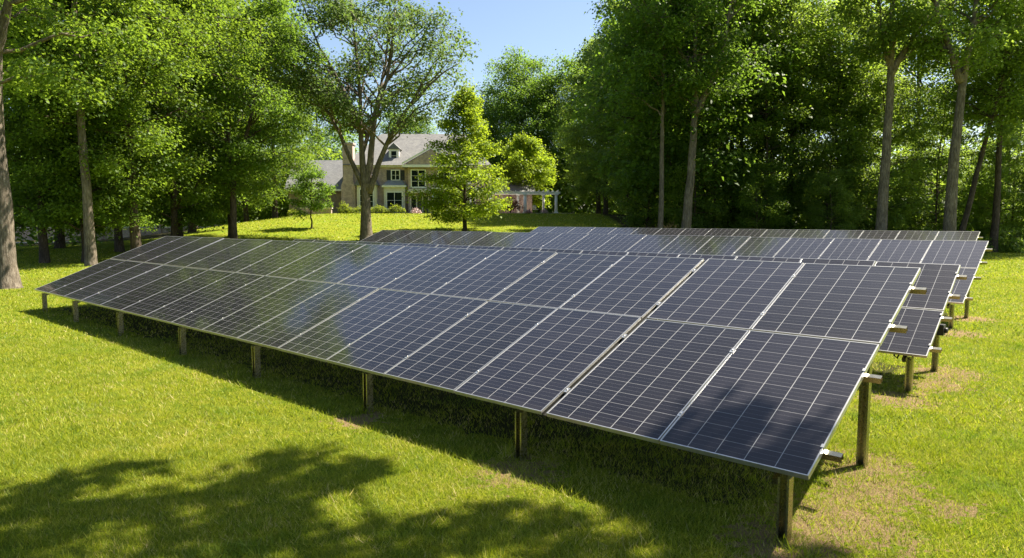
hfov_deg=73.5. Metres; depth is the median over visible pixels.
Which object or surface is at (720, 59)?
forest tree
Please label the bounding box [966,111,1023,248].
young tree
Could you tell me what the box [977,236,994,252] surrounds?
shrub
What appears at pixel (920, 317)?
solar array
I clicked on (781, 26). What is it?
forest tree
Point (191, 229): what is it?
grove tree
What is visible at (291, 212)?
shrub
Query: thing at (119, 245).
grove tree
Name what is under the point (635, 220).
young tree
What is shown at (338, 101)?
shade tree
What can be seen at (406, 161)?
brick house
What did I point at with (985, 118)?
forest tree
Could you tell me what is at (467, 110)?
maple tree
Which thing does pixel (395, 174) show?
window
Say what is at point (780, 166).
young tree
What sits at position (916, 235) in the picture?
solar array
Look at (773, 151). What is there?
young tree
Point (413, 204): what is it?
french door
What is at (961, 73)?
forest tree
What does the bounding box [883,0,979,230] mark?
forest tree
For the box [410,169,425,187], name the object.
window
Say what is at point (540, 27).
sky
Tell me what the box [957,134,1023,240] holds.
young tree
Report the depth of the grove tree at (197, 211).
47.10 m
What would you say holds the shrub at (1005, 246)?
on the lawn at (460, 402)
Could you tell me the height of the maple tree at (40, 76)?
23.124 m
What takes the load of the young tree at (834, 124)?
on the lawn at (460, 402)
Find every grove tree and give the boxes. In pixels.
[0,0,136,262]
[3,0,171,262]
[3,1,191,258]
[4,99,110,248]
[11,0,213,251]
[90,0,260,235]
[135,0,255,236]
[148,8,265,232]
[152,0,306,237]
[179,8,268,227]
[201,33,293,221]
[221,0,332,217]
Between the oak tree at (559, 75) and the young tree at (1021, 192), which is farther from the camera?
the oak tree at (559, 75)
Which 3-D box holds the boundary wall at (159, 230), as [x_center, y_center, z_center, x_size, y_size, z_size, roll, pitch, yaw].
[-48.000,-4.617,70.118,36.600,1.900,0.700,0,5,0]
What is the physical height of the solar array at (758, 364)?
2.059 m
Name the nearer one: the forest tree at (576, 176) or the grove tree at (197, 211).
the grove tree at (197, 211)
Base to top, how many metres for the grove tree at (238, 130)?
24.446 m
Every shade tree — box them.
[143,0,337,238]
[233,0,481,240]
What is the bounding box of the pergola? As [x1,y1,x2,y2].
[469,190,559,212]
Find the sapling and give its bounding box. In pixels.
[286,165,337,228]
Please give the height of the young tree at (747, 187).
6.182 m
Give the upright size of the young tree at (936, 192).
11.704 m
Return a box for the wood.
[11,134,1023,230]
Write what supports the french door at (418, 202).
in the brick house
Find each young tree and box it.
[607,127,680,227]
[641,100,743,228]
[654,21,786,228]
[714,24,839,229]
[721,26,840,228]
[727,159,796,228]
[772,41,910,230]
[776,109,880,229]
[794,168,866,229]
[820,65,959,230]
[851,88,935,230]
[889,84,994,230]
[906,121,981,230]
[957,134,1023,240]
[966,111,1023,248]
[1005,173,1023,219]
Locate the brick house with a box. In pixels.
[284,134,534,215]
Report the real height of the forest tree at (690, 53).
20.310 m
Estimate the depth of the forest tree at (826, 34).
47.61 m
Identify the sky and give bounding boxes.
[8,0,1021,205]
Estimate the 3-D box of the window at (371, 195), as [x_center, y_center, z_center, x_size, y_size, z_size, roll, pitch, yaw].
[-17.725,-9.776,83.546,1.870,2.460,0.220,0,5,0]
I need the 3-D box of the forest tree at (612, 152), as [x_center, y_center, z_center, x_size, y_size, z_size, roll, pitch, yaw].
[12.222,-13.094,59.157,9.515,17.811,9.168,0,5,-3]
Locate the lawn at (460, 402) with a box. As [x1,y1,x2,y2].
[0,214,1023,557]
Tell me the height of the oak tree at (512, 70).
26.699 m
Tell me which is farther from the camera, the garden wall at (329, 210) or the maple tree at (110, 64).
the garden wall at (329, 210)
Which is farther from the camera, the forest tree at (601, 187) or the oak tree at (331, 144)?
the oak tree at (331, 144)
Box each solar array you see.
[34,236,926,543]
[293,239,966,392]
[361,230,992,327]
[529,227,982,240]
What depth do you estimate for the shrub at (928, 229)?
43.98 m
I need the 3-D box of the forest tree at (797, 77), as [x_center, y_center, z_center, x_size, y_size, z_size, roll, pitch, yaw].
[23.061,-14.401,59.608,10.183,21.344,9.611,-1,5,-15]
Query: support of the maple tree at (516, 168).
on the lawn at (460, 402)
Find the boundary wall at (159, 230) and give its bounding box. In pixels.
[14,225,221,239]
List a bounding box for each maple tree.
[0,0,195,289]
[0,0,200,265]
[4,0,280,249]
[402,78,513,230]
[495,130,559,208]
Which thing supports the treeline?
on the lawn at (460, 402)
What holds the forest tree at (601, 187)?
on the lawn at (460, 402)
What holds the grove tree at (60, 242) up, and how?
on the lawn at (460, 402)
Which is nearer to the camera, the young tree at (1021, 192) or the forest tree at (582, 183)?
the young tree at (1021, 192)
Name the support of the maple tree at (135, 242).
on the lawn at (460, 402)
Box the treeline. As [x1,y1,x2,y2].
[10,145,608,226]
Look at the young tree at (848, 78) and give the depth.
46.86 m
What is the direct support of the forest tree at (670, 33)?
on the lawn at (460, 402)
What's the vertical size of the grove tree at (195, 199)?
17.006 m
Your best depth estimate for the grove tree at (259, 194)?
51.29 m
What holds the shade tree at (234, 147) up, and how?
on the lawn at (460, 402)
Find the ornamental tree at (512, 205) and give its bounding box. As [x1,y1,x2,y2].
[504,195,523,212]
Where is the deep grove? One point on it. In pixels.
(30, 242)
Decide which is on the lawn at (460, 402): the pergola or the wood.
the wood
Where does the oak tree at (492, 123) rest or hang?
on the lawn at (460, 402)
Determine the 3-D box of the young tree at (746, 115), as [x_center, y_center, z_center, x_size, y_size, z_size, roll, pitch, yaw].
[14.504,-10.356,48.485,9.111,16.255,9.429,0,5,0]
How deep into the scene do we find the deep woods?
51.84 m
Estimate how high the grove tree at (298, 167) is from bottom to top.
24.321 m
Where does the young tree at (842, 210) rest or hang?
on the lawn at (460, 402)
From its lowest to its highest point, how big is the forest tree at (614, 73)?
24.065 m
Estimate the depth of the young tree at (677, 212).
46.42 m
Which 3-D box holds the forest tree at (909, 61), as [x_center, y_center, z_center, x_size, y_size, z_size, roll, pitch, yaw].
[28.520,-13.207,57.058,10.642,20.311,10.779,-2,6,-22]
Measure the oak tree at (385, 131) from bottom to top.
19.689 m
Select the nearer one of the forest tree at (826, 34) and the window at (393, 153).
the forest tree at (826, 34)
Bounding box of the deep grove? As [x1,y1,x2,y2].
[3,91,387,253]
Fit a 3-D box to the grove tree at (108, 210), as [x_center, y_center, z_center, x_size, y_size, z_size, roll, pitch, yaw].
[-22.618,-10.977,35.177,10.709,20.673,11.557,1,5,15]
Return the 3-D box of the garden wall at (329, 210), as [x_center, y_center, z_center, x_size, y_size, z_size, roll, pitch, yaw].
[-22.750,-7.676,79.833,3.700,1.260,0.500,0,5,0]
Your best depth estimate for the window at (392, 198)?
83.68 m
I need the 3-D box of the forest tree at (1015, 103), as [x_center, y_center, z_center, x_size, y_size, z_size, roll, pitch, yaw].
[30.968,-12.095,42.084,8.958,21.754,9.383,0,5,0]
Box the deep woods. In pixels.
[611,65,1023,246]
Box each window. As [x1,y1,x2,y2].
[359,189,373,208]
[386,192,402,209]
[390,150,397,157]
[391,170,399,180]
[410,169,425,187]
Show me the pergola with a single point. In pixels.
(542, 193)
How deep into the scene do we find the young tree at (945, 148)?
50.74 m
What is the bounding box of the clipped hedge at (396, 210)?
[342,204,405,213]
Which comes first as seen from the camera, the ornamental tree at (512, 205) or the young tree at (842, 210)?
the young tree at (842, 210)
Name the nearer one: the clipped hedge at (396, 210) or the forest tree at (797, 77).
the forest tree at (797, 77)
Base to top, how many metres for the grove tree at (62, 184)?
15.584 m
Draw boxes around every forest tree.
[547,34,633,213]
[550,45,618,213]
[564,0,822,227]
[566,0,715,195]
[571,0,670,219]
[583,0,739,227]
[596,64,701,227]
[604,0,788,228]
[617,0,756,207]
[691,0,811,228]
[727,0,866,229]
[767,0,827,178]
[777,0,918,186]
[799,6,930,130]
[806,0,994,230]
[868,0,1023,230]
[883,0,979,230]
[919,0,1023,230]
[935,1,1023,252]
[942,14,1022,210]
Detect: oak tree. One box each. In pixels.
[274,73,358,160]
[375,105,437,138]
[457,90,521,176]
[459,45,561,177]
[487,70,589,212]
[518,49,608,212]
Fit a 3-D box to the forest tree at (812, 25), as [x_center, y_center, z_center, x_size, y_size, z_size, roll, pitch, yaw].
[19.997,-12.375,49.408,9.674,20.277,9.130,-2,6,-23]
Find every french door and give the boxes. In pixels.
[411,196,415,209]
[417,196,421,211]
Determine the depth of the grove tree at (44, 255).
33.61 m
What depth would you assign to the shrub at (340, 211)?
80.59 m
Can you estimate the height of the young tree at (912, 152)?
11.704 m
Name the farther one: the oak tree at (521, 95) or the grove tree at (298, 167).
the oak tree at (521, 95)
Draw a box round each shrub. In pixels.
[287,208,297,215]
[338,201,348,213]
[410,207,421,212]
[919,225,937,230]
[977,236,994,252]
[983,225,1023,252]
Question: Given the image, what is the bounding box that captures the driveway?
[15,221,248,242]
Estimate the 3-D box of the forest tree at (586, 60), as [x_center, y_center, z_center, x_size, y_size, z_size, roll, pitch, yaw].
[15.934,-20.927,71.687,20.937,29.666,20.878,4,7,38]
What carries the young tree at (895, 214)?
on the lawn at (460, 402)
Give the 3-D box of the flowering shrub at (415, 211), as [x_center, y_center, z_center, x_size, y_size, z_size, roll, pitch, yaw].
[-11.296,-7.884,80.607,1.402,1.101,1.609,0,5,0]
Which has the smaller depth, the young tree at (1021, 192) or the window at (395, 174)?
the young tree at (1021, 192)
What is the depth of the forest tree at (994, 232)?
44.44 m
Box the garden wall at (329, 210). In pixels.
[300,208,332,213]
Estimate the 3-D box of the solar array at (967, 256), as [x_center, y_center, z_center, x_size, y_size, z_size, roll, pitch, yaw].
[1.685,-0.500,23.034,23.506,2.008,3.119,5,7,41]
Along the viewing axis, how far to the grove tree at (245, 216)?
87.79 m
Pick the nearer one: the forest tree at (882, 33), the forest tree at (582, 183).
the forest tree at (882, 33)

